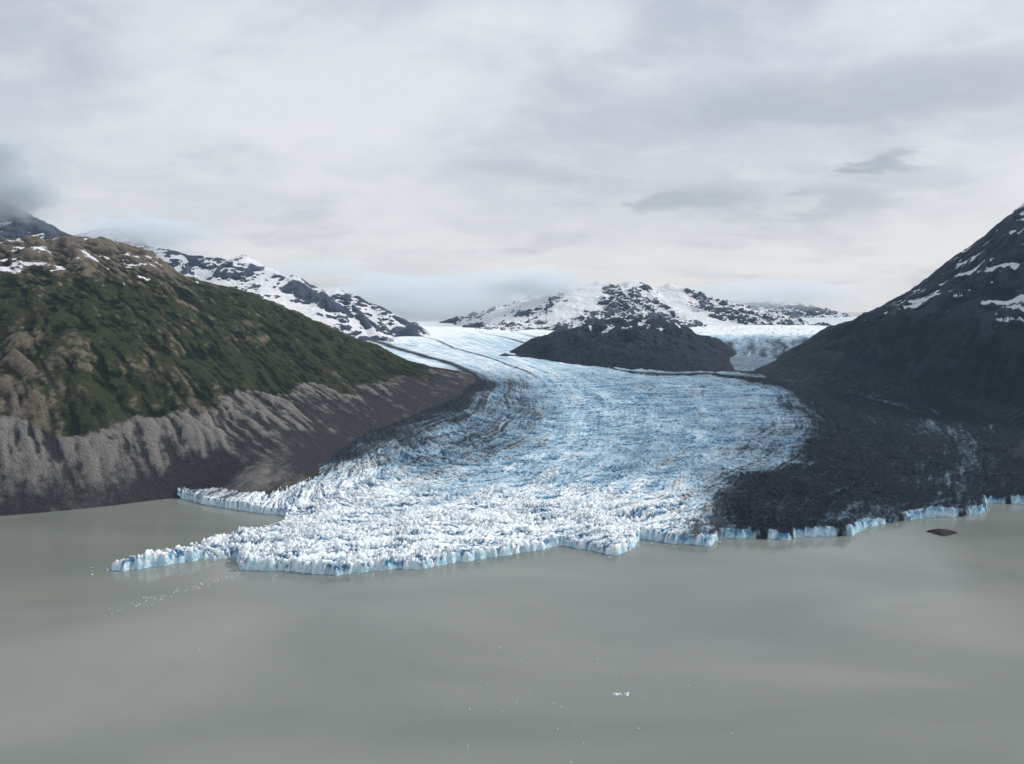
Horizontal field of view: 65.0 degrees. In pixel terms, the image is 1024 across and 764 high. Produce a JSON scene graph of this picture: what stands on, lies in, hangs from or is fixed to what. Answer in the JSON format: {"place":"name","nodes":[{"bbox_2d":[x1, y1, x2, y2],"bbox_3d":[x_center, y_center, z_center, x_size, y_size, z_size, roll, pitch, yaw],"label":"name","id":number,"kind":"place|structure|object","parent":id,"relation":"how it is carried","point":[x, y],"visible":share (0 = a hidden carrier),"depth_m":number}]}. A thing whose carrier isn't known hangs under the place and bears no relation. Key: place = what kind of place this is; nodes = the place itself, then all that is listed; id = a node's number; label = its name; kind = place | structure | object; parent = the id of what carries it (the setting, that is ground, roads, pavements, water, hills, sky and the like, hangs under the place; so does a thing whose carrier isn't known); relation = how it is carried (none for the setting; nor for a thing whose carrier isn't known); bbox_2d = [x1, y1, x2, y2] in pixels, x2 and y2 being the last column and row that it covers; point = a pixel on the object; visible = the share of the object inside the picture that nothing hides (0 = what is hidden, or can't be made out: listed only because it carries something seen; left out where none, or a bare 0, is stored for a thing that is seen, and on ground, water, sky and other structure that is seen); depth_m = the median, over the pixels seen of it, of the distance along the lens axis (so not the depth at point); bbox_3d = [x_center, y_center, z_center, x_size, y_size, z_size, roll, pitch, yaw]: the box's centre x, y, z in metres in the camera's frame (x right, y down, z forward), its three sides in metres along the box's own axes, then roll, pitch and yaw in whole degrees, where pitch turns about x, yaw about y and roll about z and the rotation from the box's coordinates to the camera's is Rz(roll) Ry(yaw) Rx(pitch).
{"place":"outdoors","nodes":[
{"label":"outdoors","id":0,"kind":"place"},
{"bbox_2d":[0,200,73,238],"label":"snowy peak","id":1,"kind":"structure","parent":0,"point":[15,222],"depth_m":664.15},
{"bbox_2d":[0,235,477,515],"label":"green hillside","id":2,"kind":"structure","parent":0,"point":[131,374],"depth_m":288.35},
{"bbox_2d":[73,228,430,341],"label":"snowy mountain range","id":3,"kind":"structure","parent":0,"point":[354,316],"depth_m":761.14},
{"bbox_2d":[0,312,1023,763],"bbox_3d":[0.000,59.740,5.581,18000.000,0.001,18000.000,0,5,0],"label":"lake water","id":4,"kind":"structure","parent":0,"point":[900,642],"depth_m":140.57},
{"bbox_2d":[2,518,959,762],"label":"ice floes","id":5,"kind":"object","parent":4,"relation":"on","point":[616,693],"visible":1,"depth_m":163.99},
{"bbox_2d":[926,529,957,535],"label":"rock islet","id":6,"kind":"object","parent":4,"relation":"in","point":[943,532],"visible":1,"depth_m":213.32},
{"bbox_2d":[0,0,1023,311],"label":"sky","id":7,"kind":"structure","parent":0,"point":[835,155]},
{"bbox_2d":[106,316,1023,575],"bbox_3d":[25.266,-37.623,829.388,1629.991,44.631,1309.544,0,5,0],"label":"glacier","id":8,"kind":"object","parent":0,"point":[505,455],"visible":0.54,"depth_m":267.39},
{"bbox_2d":[354,288,853,317],"bbox_3d":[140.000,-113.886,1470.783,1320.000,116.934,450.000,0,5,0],"label":"snowy mountain range","id":9,"kind":"structure","parent":0,"point":[458,302],"depth_m":1421.87},
{"bbox_2d":[499,316,736,371],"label":"rocky nunatak","id":10,"kind":"structure","parent":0,"point":[632,343],"depth_m":531.51},
{"bbox_2d":[439,280,830,330],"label":"snowy mountain range","id":11,"kind":"structure","parent":0,"point":[567,306],"depth_m":954.63},
{"bbox_2d":[689,325,826,358],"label":"tributary glacier","id":12,"kind":"object","parent":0,"point":[772,341],"visible":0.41,"depth_m":640.17},
{"bbox_2d":[754,204,1023,459],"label":"dark mountain","id":13,"kind":"structure","parent":0,"point":[951,329],"depth_m":426.32}
]}

